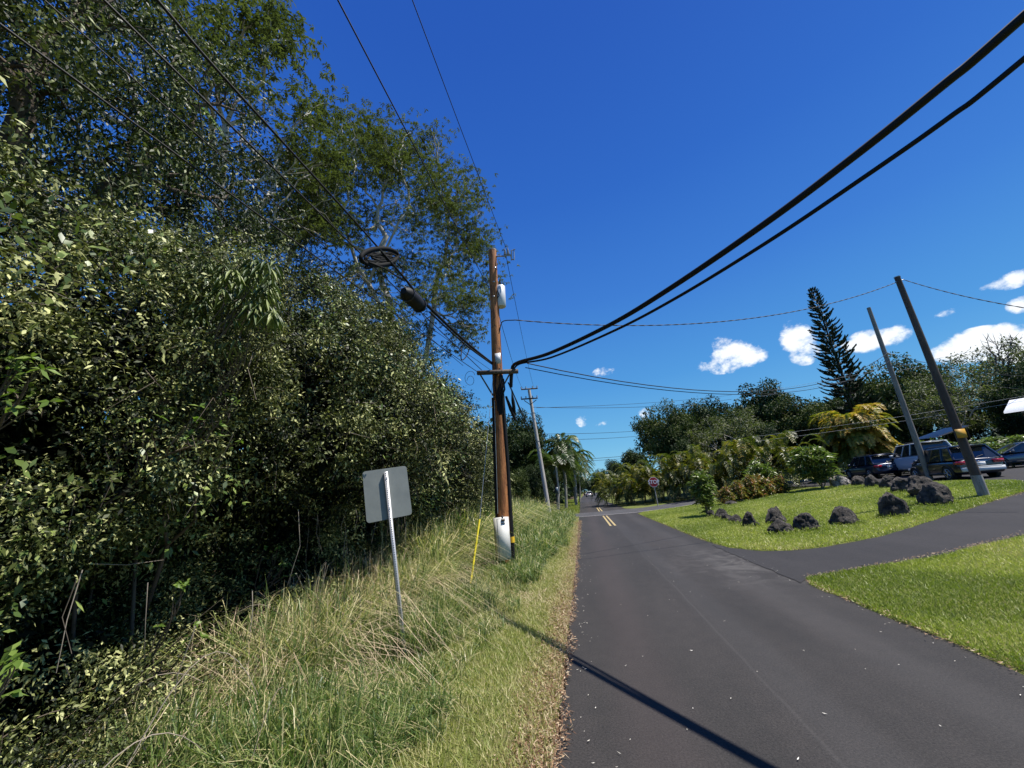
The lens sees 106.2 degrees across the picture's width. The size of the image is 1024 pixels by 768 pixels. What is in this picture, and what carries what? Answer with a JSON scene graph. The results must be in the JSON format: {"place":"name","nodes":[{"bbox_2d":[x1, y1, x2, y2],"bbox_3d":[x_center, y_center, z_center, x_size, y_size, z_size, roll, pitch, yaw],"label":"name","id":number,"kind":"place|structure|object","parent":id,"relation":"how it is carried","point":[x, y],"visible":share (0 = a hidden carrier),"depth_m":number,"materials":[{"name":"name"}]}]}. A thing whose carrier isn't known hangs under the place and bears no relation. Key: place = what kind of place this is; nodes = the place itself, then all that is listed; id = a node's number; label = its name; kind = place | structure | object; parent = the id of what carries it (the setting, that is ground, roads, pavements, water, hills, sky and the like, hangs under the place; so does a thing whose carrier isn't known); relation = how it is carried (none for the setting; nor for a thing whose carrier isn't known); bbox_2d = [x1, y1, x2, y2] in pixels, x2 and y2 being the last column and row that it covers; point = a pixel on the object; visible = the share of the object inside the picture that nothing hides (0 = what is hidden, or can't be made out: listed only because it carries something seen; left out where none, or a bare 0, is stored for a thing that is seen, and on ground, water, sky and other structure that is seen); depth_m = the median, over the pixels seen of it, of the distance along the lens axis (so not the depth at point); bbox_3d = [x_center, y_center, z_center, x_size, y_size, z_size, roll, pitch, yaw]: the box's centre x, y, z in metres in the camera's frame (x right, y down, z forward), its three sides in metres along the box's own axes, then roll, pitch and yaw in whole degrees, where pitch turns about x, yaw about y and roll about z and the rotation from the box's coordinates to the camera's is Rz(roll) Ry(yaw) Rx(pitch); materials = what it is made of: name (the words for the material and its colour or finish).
{"place":"outdoors","nodes":[
{"label":"outdoors","id":0,"kind":"place"},
{"bbox_2d":[44,0,461,364],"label":"overhead wire","id":1,"kind":"object","parent":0,"point":[66,19],"visible":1,"depth_m":3.49,"materials":[{"name":"black rubber"}]},
{"bbox_2d":[0,70,516,767],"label":"thicket","id":2,"kind":"object","parent":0,"point":[78,416],"depth_m":3.95,"materials":[{"name":"plant"}]},
{"bbox_2d":[0,641,31,703],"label":"broadleaf sapling","id":3,"kind":"object","parent":2,"relation":"on","point":[12,654],"visible":1,"depth_m":2.02,"materials":[{"name":"green plant"}]},
{"bbox_2d":[0,352,63,429],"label":"broadleaf sapling","id":4,"kind":"object","parent":2,"relation":"on","point":[9,379],"visible":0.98,"depth_m":2.37,"materials":[{"name":"green plant"}]},
{"bbox_2d":[90,378,226,504],"bbox_3d":[-3.132,0.416,3.241,1.686,1.141,0.462,-11,-18,21],"label":"broadleaf sapling","id":5,"kind":"object","parent":2,"relation":"on","point":[195,419],"visible":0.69,"depth_m":3.15,"materials":[{"name":"green plant"}]},
{"bbox_2d":[174,392,243,499],"bbox_3d":[-3.074,0.615,3.941,0.480,1.038,1.219,9,-21,-40],"label":"broadleaf sapling","id":6,"kind":"object","parent":2,"relation":"on","point":[241,441],"visible":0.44,"depth_m":3.92,"materials":[{"name":"green plant"}]},
{"bbox_2d":[0,154,491,632],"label":"climbing vine","id":7,"kind":"object","parent":2,"relation":"on","point":[62,254],"visible":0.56,"depth_m":3.29,"materials":[{"name":"green plant"}]},
{"bbox_2d":[0,516,578,767],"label":"verge grass","id":8,"kind":"structure","parent":0,"point":[524,618],"depth_m":3.77,"materials":[{"name":"plant"}]},
{"bbox_2d":[0,474,1023,767],"bbox_3d":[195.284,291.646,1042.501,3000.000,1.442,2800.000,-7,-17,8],"label":"ground","id":9,"kind":"structure","parent":0,"point":[648,502],"depth_m":4.03,"materials":[{"name":"plant"}]},
{"bbox_2d":[0,0,101,82],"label":"dense dark tree","id":10,"kind":"object","parent":9,"relation":"on","point":[27,18],"visible":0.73,"depth_m":5.22,"materials":[{"name":"green plant"}]},
{"bbox_2d":[0,0,308,343],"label":"vine draped tree","id":11,"kind":"object","parent":9,"relation":"on","point":[25,102],"visible":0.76,"depth_m":6.41,"materials":[{"name":"green plant"}]},
{"bbox_2d":[132,578,209,698],"bbox_3d":[-3.010,2.190,3.293,0.660,0.954,0.352,-7,-17,8],"label":"broadleaf sapling","id":12,"kind":"object","parent":9,"relation":"on","point":[183,588],"visible":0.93,"depth_m":3.32,"materials":[{"name":"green plant"}]},
{"bbox_2d":[68,257,286,695],"bbox_3d":[-3.304,0.754,3.758,3.138,4.756,0.862,-12,-18,23],"label":"umbrella tree","id":13,"kind":"object","parent":9,"relation":"on","point":[250,310],"visible":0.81,"depth_m":3.71,"materials":[{"name":"green plant"}]},
{"bbox_2d":[0,0,381,272],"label":"albizia tree","id":14,"kind":"object","parent":9,"relation":"on","point":[273,19],"visible":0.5,"depth_m":12.67,"materials":[{"name":"green plant"}]},
{"bbox_2d":[62,154,400,322],"bbox_3d":[-12.565,-1.319,17.492,13.247,18.017,13.627,-19,-21,39],"label":"albizia tree","id":15,"kind":"object","parent":9,"relation":"on","point":[356,277],"visible":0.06,"depth_m":17.16,"materials":[{"name":"green plant"}]},
{"bbox_2d":[249,545,297,613],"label":"broadleaf sapling","id":16,"kind":"object","parent":9,"relation":"on","point":[280,564],"visible":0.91,"depth_m":5.15,"materials":[{"name":"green plant"}]},
{"bbox_2d":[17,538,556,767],"bbox_3d":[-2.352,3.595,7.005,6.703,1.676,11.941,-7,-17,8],"label":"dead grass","id":17,"kind":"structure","parent":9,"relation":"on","point":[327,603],"depth_m":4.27,"materials":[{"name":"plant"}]},
{"bbox_2d":[44,493,583,767],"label":"tall grass","id":18,"kind":"structure","parent":9,"relation":"on","point":[339,728],"depth_m":3.74,"materials":[{"name":"plant"}]},
{"bbox_2d":[250,84,518,367],"bbox_3d":[-6.182,-3.864,20.150,13.912,23.329,12.163,0,-17,-16],"label":"albizia tree","id":19,"kind":"object","parent":9,"relation":"on","point":[390,157],"visible":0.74,"depth_m":19.45,"materials":[{"name":"green plant"}]},
{"bbox_2d":[363,466,411,656],"bbox_3d":[-1.568,2.297,4.818,0.591,2.487,0.240,-4,-16,-5],"label":"road sign","id":20,"kind":"object","parent":9,"relation":"on","point":[386,494],"visible":0.92,"depth_m":5.03,"materials":[{"name":"bare aluminium"},{"name":"galvanised steel"}]},
{"bbox_2d":[337,318,444,404],"bbox_3d":[-3.960,1.520,12.070,3.675,8.075,6.270,-7,-17,8],"label":"grey leaved tree","id":21,"kind":"object","parent":9,"relation":"on","point":[425,354],"visible":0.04,"depth_m":13.42,"materials":[{"name":"green plant"}]},
{"bbox_2d":[465,247,517,566],"bbox_3d":[-0.379,0.373,10.083,1.618,9.140,0.661,-2,-17,-11],"label":"utility pole","id":22,"kind":"object","parent":9,"relation":"on","point":[503,521],"visible":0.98,"depth_m":9.85,"materials":[{"name":"brown wood"}]},
{"bbox_2d":[0,23,476,371],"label":"overhead wire","id":23,"kind":"object","parent":22,"relation":"attached to","point":[83,85],"visible":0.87,"depth_m":3.31,"materials":[{"name":"black rubber"}]},
{"bbox_2d":[103,0,481,369],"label":"overhead wire","id":24,"kind":"object","parent":22,"relation":"attached to","point":[189,84],"visible":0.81,"depth_m":3.56,"materials":[{"name":"black rubber"}]},
{"bbox_2d":[156,0,491,362],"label":"support strand","id":25,"kind":"object","parent":22,"relation":"attached to","point":[164,8],"visible":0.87,"depth_m":4.00,"materials":[{"name":"black metal"}]},
{"bbox_2d":[358,246,403,280],"bbox_3d":[-1.857,-1.793,5.571,0.070,0.759,1.084,-9,-17,13],"label":"cable storage loop","id":26,"kind":"object","parent":25,"relation":"hanging from","point":[380,260],"visible":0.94,"depth_m":5.44,"materials":[{"name":"rubber"}]},
{"bbox_2d":[400,285,426,312],"bbox_3d":[-1.603,-1.381,6.277,0.256,0.292,0.674,-8,-17,12],"label":"splice closure","id":27,"kind":"object","parent":25,"relation":"hanging from","point":[413,299],"visible":1,"depth_m":6.11,"materials":[{"name":"plastic"}]},
{"bbox_2d":[337,0,489,289],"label":"overhead wire","id":28,"kind":"object","parent":22,"relation":"attached to","point":[401,122],"visible":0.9,"depth_m":5.69,"materials":[{"name":"black rubber"}]},
{"bbox_2d":[525,361,888,394],"bbox_3d":[11.651,-0.760,16.806,25.872,3.038,0.024,4,-19,-28],"label":"overhead wire","id":29,"kind":"object","parent":22,"relation":"attached to","point":[683,391],"visible":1,"depth_m":13.08,"materials":[{"name":"black rubber"}]},
{"bbox_2d":[509,10,1023,386],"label":"overhead cable","id":30,"kind":"object","parent":22,"relation":"attached to","point":[996,40],"visible":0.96,"depth_m":3.76,"materials":[{"name":"black rubber"}]},
{"bbox_2d":[513,55,1023,368],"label":"overhead cable","id":31,"kind":"object","parent":22,"relation":"attached to","point":[985,90],"visible":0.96,"depth_m":3.66,"materials":[{"name":"black rubber"}]},
{"bbox_2d":[491,466,530,500],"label":"spreading tree","id":32,"kind":"object","parent":9,"relation":"on","point":[520,484],"visible":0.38,"depth_m":26.99,"materials":[{"name":"green plant"}]},
{"bbox_2d":[506,407,560,488],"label":"round tree","id":33,"kind":"object","parent":9,"relation":"on","point":[520,437],"visible":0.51,"depth_m":42.66,"materials":[{"name":"green plant"}]},
{"bbox_2d":[487,520,581,767],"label":"dry litter","id":34,"kind":"object","parent":9,"relation":"on","point":[534,759],"visible":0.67,"depth_m":3.51,"materials":[{"name":"plant"}]},
{"bbox_2d":[521,386,550,510],"bbox_3d":[2.132,5.954,35.139,1.747,11.975,0.470,-7,-17,8],"label":"utility pole","id":35,"kind":"object","parent":9,"relation":"on","point":[544,483],"visible":0.88,"depth_m":35.17,"materials":[{"name":"grey wood"}]},
{"bbox_2d":[525,464,555,504],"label":"tall bushy tree","id":36,"kind":"object","parent":9,"relation":"on","point":[535,486],"visible":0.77,"depth_m":35.35,"materials":[{"name":"green plant"}]},
{"bbox_2d":[527,449,585,508],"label":"coconut palm","id":37,"kind":"object","parent":9,"relation":"on","point":[553,459],"visible":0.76,"depth_m":39.99,"materials":[{"name":"green plant"}]},
{"bbox_2d":[542,433,583,507],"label":"coconut palm","id":38,"kind":"object","parent":9,"relation":"on","point":[565,445],"visible":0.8,"depth_m":43.16,"materials":[{"name":"green plant"}]},
{"bbox_2d":[553,447,594,504],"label":"coconut palm","id":39,"kind":"object","parent":9,"relation":"on","point":[583,455],"visible":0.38,"depth_m":49.73,"materials":[{"name":"green plant"}]},
{"bbox_2d":[585,471,638,505],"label":"hedge palm","id":40,"kind":"object","parent":9,"relation":"on","point":[599,492],"visible":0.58,"depth_m":42.82,"materials":[{"name":"green plant"}]},
{"bbox_2d":[224,418,1021,541],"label":"distant wood","id":41,"kind":"object","parent":9,"relation":"on","point":[569,494],"visible":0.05,"depth_m":58.04,"materials":[{"name":"green plant"}]},
{"bbox_2d":[596,464,663,505],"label":"hedge palm","id":42,"kind":"object","parent":9,"relation":"on","point":[611,490],"visible":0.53,"depth_m":39.74,"materials":[{"name":"green plant"}]},
{"bbox_2d":[615,449,648,497],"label":"tall bushy tree","id":43,"kind":"object","parent":9,"relation":"on","point":[632,457],"visible":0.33,"depth_m":56.05,"materials":[{"name":"green plant"}]},
{"bbox_2d":[609,461,683,505],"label":"hedge palm","id":44,"kind":"object","parent":9,"relation":"on","point":[631,491],"visible":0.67,"depth_m":37.86,"materials":[{"name":"green plant"}]},
{"bbox_2d":[629,453,694,503],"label":"hedge palm","id":45,"kind":"object","parent":9,"relation":"on","point":[644,474],"visible":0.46,"depth_m":36.48,"materials":[{"name":"green plant"}]},
{"bbox_2d":[629,398,712,495],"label":"spreading tree","id":46,"kind":"object","parent":9,"relation":"on","point":[659,436],"visible":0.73,"depth_m":42.95,"materials":[{"name":"green plant"}]},
{"bbox_2d":[667,435,703,485],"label":"tall bushy tree","id":47,"kind":"object","parent":9,"relation":"on","point":[681,445],"visible":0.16,"depth_m":38.75,"materials":[{"name":"green plant"}]},
{"bbox_2d":[645,453,726,501],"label":"hedge palm","id":48,"kind":"object","parent":9,"relation":"on","point":[667,477],"visible":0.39,"depth_m":35.60,"materials":[{"name":"green plant"}]},
{"bbox_2d":[686,469,717,513],"bbox_3d":[9.667,5.468,19.382,1.487,2.312,1.458,-7,-17,8],"label":"dracaena","id":49,"kind":"object","parent":9,"relation":"on","point":[702,487],"visible":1,"depth_m":19.28,"materials":[{"name":"green plant"}]},
{"bbox_2d":[665,444,746,502],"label":"hedge palm","id":50,"kind":"object","parent":9,"relation":"on","point":[682,454],"visible":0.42,"depth_m":33.43,"materials":[{"name":"green plant"}]},
{"bbox_2d":[673,394,748,487],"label":"round tree","id":51,"kind":"object","parent":9,"relation":"on","point":[709,411],"visible":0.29,"depth_m":44.76,"materials":[{"name":"green plant"}]},
{"bbox_2d":[714,485,737,503],"bbox_3d":[13.645,7.239,24.585,1.367,1.508,1.448,-7,-17,8],"label":"croton bush","id":52,"kind":"object","parent":9,"relation":"on","point":[722,493],"visible":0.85,"depth_m":24.41,"materials":[{"name":"green plant"}]},
{"bbox_2d":[684,437,773,492],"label":"hedge palm","id":53,"kind":"object","parent":9,"relation":"on","point":[726,464],"visible":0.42,"depth_m":31.93,"materials":[{"name":"green plant"}]},
{"bbox_2d":[685,405,777,477],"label":"open crowned tree","id":54,"kind":"object","parent":9,"relation":"on","point":[737,429],"visible":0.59,"depth_m":38.05,"materials":[{"name":"green plant"}]},
{"bbox_2d":[728,480,753,500],"bbox_3d":[14.744,7.120,25.030,1.720,1.790,1.623,11,-23,-43],"label":"croton bush","id":55,"kind":"object","parent":9,"relation":"on","point":[739,488],"visible":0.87,"depth_m":24.79,"materials":[{"name":"green plant"}]},
{"bbox_2d":[739,473,767,498],"bbox_3d":[15.826,7.006,25.497,1.992,2.073,1.880,11,-23,-43],"label":"croton bush","id":56,"kind":"object","parent":9,"relation":"on","point":[754,486],"visible":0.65,"depth_m":25.20,"materials":[{"name":"green plant"}]},
{"bbox_2d":[709,432,806,492],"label":"hedge palm","id":57,"kind":"object","parent":9,"relation":"on","point":[758,456],"visible":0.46,"depth_m":31.36,"materials":[{"name":"green plant"}]},
{"bbox_2d":[743,457,778,493],"bbox_3d":[17.702,6.651,27.563,2.156,2.863,2.468,-7,-17,8],"label":"dracaena","id":58,"kind":"object","parent":9,"relation":"on","point":[757,468],"visible":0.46,"depth_m":27.31,"materials":[{"name":"green plant"}]},
{"bbox_2d":[717,377,809,466],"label":"round tree","id":59,"kind":"object","parent":9,"relation":"on","point":[761,400],"visible":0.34,"depth_m":44.28,"materials":[{"name":"green plant"}]},
{"bbox_2d":[754,474,775,494],"bbox_3d":[16.937,7.022,26.056,1.794,1.979,1.901,-16,-19,32],"label":"croton bush","id":60,"kind":"object","parent":9,"relation":"on","point":[764,482],"visible":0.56,"depth_m":25.90,"materials":[{"name":"green plant"}]},
{"bbox_2d":[746,422,789,475],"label":"round tree","id":61,"kind":"object","parent":9,"relation":"on","point":[769,431],"visible":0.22,"depth_m":33.64,"materials":[{"name":"green plant"}]},
{"bbox_2d":[765,506,786,523],"bbox_3d":[9.409,4.862,13.709,0.675,0.982,0.628,-15,-19,30],"label":"lava rock","id":62,"kind":"object","parent":9,"relation":"on","point":[773,514],"visible":0.6,"depth_m":13.63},
{"bbox_2d":[766,519,793,533],"bbox_3d":[8.060,4.408,11.564,0.706,0.650,0.498,-15,-19,30],"label":"lava rock","id":63,"kind":"object","parent":9,"relation":"on","point":[777,525],"visible":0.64,"depth_m":11.46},
{"bbox_2d":[733,430,828,489],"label":"hedge palm","id":64,"kind":"object","parent":9,"relation":"on","point":[785,455],"visible":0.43,"depth_m":29.80,"materials":[{"name":"green plant"}]},
{"bbox_2d":[769,473,793,493],"bbox_3d":[18.108,6.959,26.158,1.538,1.696,1.630,0,-17,-17],"label":"croton bush","id":65,"kind":"object","parent":9,"relation":"on","point":[780,486],"visible":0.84,"depth_m":25.93,"materials":[{"name":"green plant"}]},
{"bbox_2d":[753,393,843,449],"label":"spreading tree","id":66,"kind":"object","parent":9,"relation":"on","point":[799,422],"visible":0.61,"depth_m":40.53,"materials":[{"name":"green plant"}]},
{"bbox_2d":[792,512,820,530],"bbox_3d":[8.853,4.278,11.554,0.719,0.806,0.597,-16,-19,32],"label":"lava rock","id":67,"kind":"object","parent":9,"relation":"on","point":[803,520],"visible":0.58,"depth_m":11.46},
{"bbox_2d":[786,444,842,487],"bbox_3d":[19.877,5.440,25.280,2.960,2.924,3.028,-7,-17,8],"label":"dracaena","id":68,"kind":"object","parent":9,"relation":"on","point":[819,470],"visible":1,"depth_m":24.96,"materials":[{"name":"green plant"}]},
{"bbox_2d":[640,492,1022,671],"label":"lawn edge litter","id":69,"kind":"object","parent":9,"relation":"on","point":[1000,662],"visible":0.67,"depth_m":5.71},
{"bbox_2d":[705,483,962,534],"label":"rock edge grass","id":70,"kind":"object","parent":9,"relation":"on","point":[796,529],"visible":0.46,"depth_m":12.14,"materials":[{"name":"plant"}]},
{"bbox_2d":[828,506,858,524],"bbox_3d":[9.997,4.093,11.625,0.756,0.791,0.676,-17,-20,36],"label":"lava rock","id":71,"kind":"object","parent":9,"relation":"on","point":[841,514],"visible":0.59,"depth_m":11.51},
{"bbox_2d":[806,286,892,446],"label":"norfolk pine","id":72,"kind":"object","parent":9,"relation":"on","point":[826,360],"visible":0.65,"depth_m":43.02,"materials":[{"name":"green plant"}]},
{"bbox_2d":[807,403,903,476],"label":"areca palm","id":73,"kind":"object","parent":9,"relation":"on","point":[863,440],"visible":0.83,"depth_m":33.30,"materials":[{"name":"green plant"}]},
{"bbox_2d":[877,492,910,516],"bbox_3d":[11.716,3.884,11.792,0.722,1.128,0.542,-19,-21,40],"label":"lava rock","id":74,"kind":"object","parent":9,"relation":"on","point":[888,503],"visible":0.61,"depth_m":11.70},
{"bbox_2d":[890,477,907,491],"bbox_3d":[17.333,4.636,17.079,0.905,1.031,0.733,-20,-22,41],"label":"lava rock","id":75,"kind":"object","parent":9,"relation":"on","point":[900,484],"visible":0.45,"depth_m":16.98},
{"bbox_2d":[867,307,933,480],"bbox_3d":[23.065,0.304,22.961,0.462,10.805,0.405,-7,-17,8],"label":"utility pole","id":76,"kind":"object","parent":9,"relation":"on","point":[913,433],"visible":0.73,"depth_m":22.76,"materials":[{"name":"grey wood"}]},
{"bbox_2d":[527,353,886,391],"bbox_3d":[11.651,-1.035,16.883,25.815,3.426,0.028,4,-19,-28],"label":"overhead wire","id":77,"kind":"object","parent":76,"relation":"attached to","point":[688,389],"visible":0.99,"depth_m":13.14,"materials":[{"name":"black rubber"}]},
{"bbox_2d":[837,351,973,441],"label":"spreading tree","id":78,"kind":"object","parent":9,"relation":"on","point":[888,391],"visible":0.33,"depth_m":46.78,"materials":[{"name":"green plant"}]},
{"bbox_2d":[886,408,942,445],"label":"round tree","id":79,"kind":"object","parent":9,"relation":"on","point":[902,434],"visible":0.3,"depth_m":45.80,"materials":[{"name":"green plant"}]},
{"bbox_2d":[806,533,1023,670],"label":"corner lawn grass","id":80,"kind":"structure","parent":9,"relation":"on","point":[998,546],"depth_m":5.28,"materials":[{"name":"plant"}]},
{"bbox_2d":[906,475,933,496],"bbox_3d":[15.893,4.119,14.737,0.986,1.250,1.058,11,-23,-43],"label":"lava rock","id":81,"kind":"object","parent":9,"relation":"on","point":[915,483],"visible":0.48,"depth_m":14.76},
{"bbox_2d":[916,481,953,504],"bbox_3d":[13.944,3.772,12.680,0.872,1.072,0.875,11,-23,-43],"label":"lava rock","id":82,"kind":"object","parent":9,"relation":"on","point":[932,492],"visible":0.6,"depth_m":12.53,"materials":[{"name":"stone"}]},
{"bbox_2d":[894,275,989,495],"bbox_3d":[15.406,-0.137,13.882,0.496,8.511,0.307,-7,-17,8],"label":"utility pole","id":83,"kind":"object","parent":9,"relation":"on","point":[976,476],"visible":0.87,"depth_m":13.61,"materials":[{"name":"brown wood"}]},
{"bbox_2d":[515,282,895,325],"bbox_3d":[7.535,-2.824,12.844,15.519,2.169,0.034,-1,-17,-14],"label":"service cable","id":84,"kind":"object","parent":83,"relation":"attached to","point":[698,323],"visible":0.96,"depth_m":12.16,"materials":[{"name":"black rubber"}]},
{"bbox_2d":[886,369,1001,439],"bbox_3d":[44.794,3.294,39.266,7.876,10.731,8.165,-9,-17,13],"label":"open crowned tree","id":85,"kind":"object","parent":9,"relation":"on","point":[930,403],"visible":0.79,"depth_m":38.89,"materials":[{"name":"green plant"}]},
{"bbox_2d":[934,390,994,444],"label":"round tree","id":86,"kind":"object","parent":9,"relation":"on","point":[976,434],"visible":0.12,"depth_m":41.33,"materials":[{"name":"green plant"}]},
{"bbox_2d":[929,336,1023,431],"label":"open crowned tree","id":87,"kind":"object","parent":9,"relation":"on","point":[985,367],"visible":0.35,"depth_m":43.04,"materials":[{"name":"green plant"}]},
{"bbox_2d":[977,358,1023,435],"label":"round tree","id":88,"kind":"object","parent":9,"relation":"on","point":[1008,422],"visible":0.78,"depth_m":35.63,"materials":[{"name":"green plant"}]},
{"bbox_2d":[980,333,1023,441],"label":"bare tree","id":89,"kind":"object","parent":9,"relation":"on","point":[1007,358],"visible":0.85,"depth_m":41.43,"materials":[{"name":"green plant"}]},
{"bbox_2d":[1004,398,1023,416],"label":"house","id":90,"kind":"structure","parent":9,"relation":"on","point":[1016,406],"depth_m":29.59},
{"bbox_2d":[0,0,1023,490],"label":"sky","id":91,"kind":"structure","parent":0,"point":[628,143],"materials":[{"name":"blue"}]},
{"bbox_2d":[551,499,579,512],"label":"verge grass","id":92,"kind":"structure","parent":0,"point":[573,506],"depth_m":44.38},
{"bbox_2d":[574,480,810,516],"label":"cross road","id":93,"kind":"structure","parent":0,"point":[672,505],"depth_m":30.29,"materials":[{"name":"asphalt"}]},
{"bbox_2d":[553,493,1023,767],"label":"road","id":94,"kind":"structure","parent":0,"point":[782,662],"depth_m":3.48,"materials":[{"name":"asphalt"}]},
{"bbox_2d":[638,479,1023,549],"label":"island lawn grass","id":95,"kind":"structure","parent":0,"point":[801,500],"depth_m":13.98,"materials":[{"name":"plant"}]},
{"bbox_2d":[713,492,1023,582],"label":"driveway","id":96,"kind":"structure","parent":0,"point":[999,518],"depth_m":8.43,"materials":[{"name":"asphalt"}]},
{"bbox_2d":[790,463,1023,486],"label":"parking lot","id":97,"kind":"structure","parent":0,"point":[1016,472],"depth_m":21.60,"materials":[{"name":"asphalt"}]},
{"bbox_2d":[844,453,903,478],"bbox_3d":[28.585,6.556,30.670,2.260,1.789,4.880,-9,-17,14],"label":"parked car","id":98,"kind":"object","parent":97,"relation":"on","point":[875,465],"visible":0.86,"depth_m":29.19,"materials":[{"name":"black paint"}]},
{"bbox_2d":[889,439,951,474],"bbox_3d":[28.727,5.214,27.115,2.350,2.169,4.980,-12,-18,22],"label":"parked car","id":99,"kind":"object","parent":97,"relation":"on","point":[906,454],"visible":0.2,"depth_m":26.70,"materials":[{"name":"white paint"}]},
{"bbox_2d":[919,425,971,444],"bbox_3d":[39.692,5.812,35.043,2.600,3.700,2.400,-7,-17,8],"label":"carport","id":100,"kind":"object","parent":97,"relation":"on","point":[941,432],"visible":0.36,"depth_m":35.34,"materials":[{"name":"blue metal"}]},
{"bbox_2d":[908,443,1006,479],"bbox_3d":[24.106,4.340,21.219,2.280,1.789,4.680,-10,-17,18],"label":"parked car","id":101,"kind":"object","parent":97,"relation":"on","point":[948,462],"visible":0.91,"depth_m":19.78,"materials":[{"name":"black paint"}]},
{"bbox_2d":[995,441,1023,466],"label":"parked car","id":102,"kind":"object","parent":97,"relation":"on","point":[1012,453],"visible":0.24,"depth_m":23.00,"materials":[{"name":"blue paint"}]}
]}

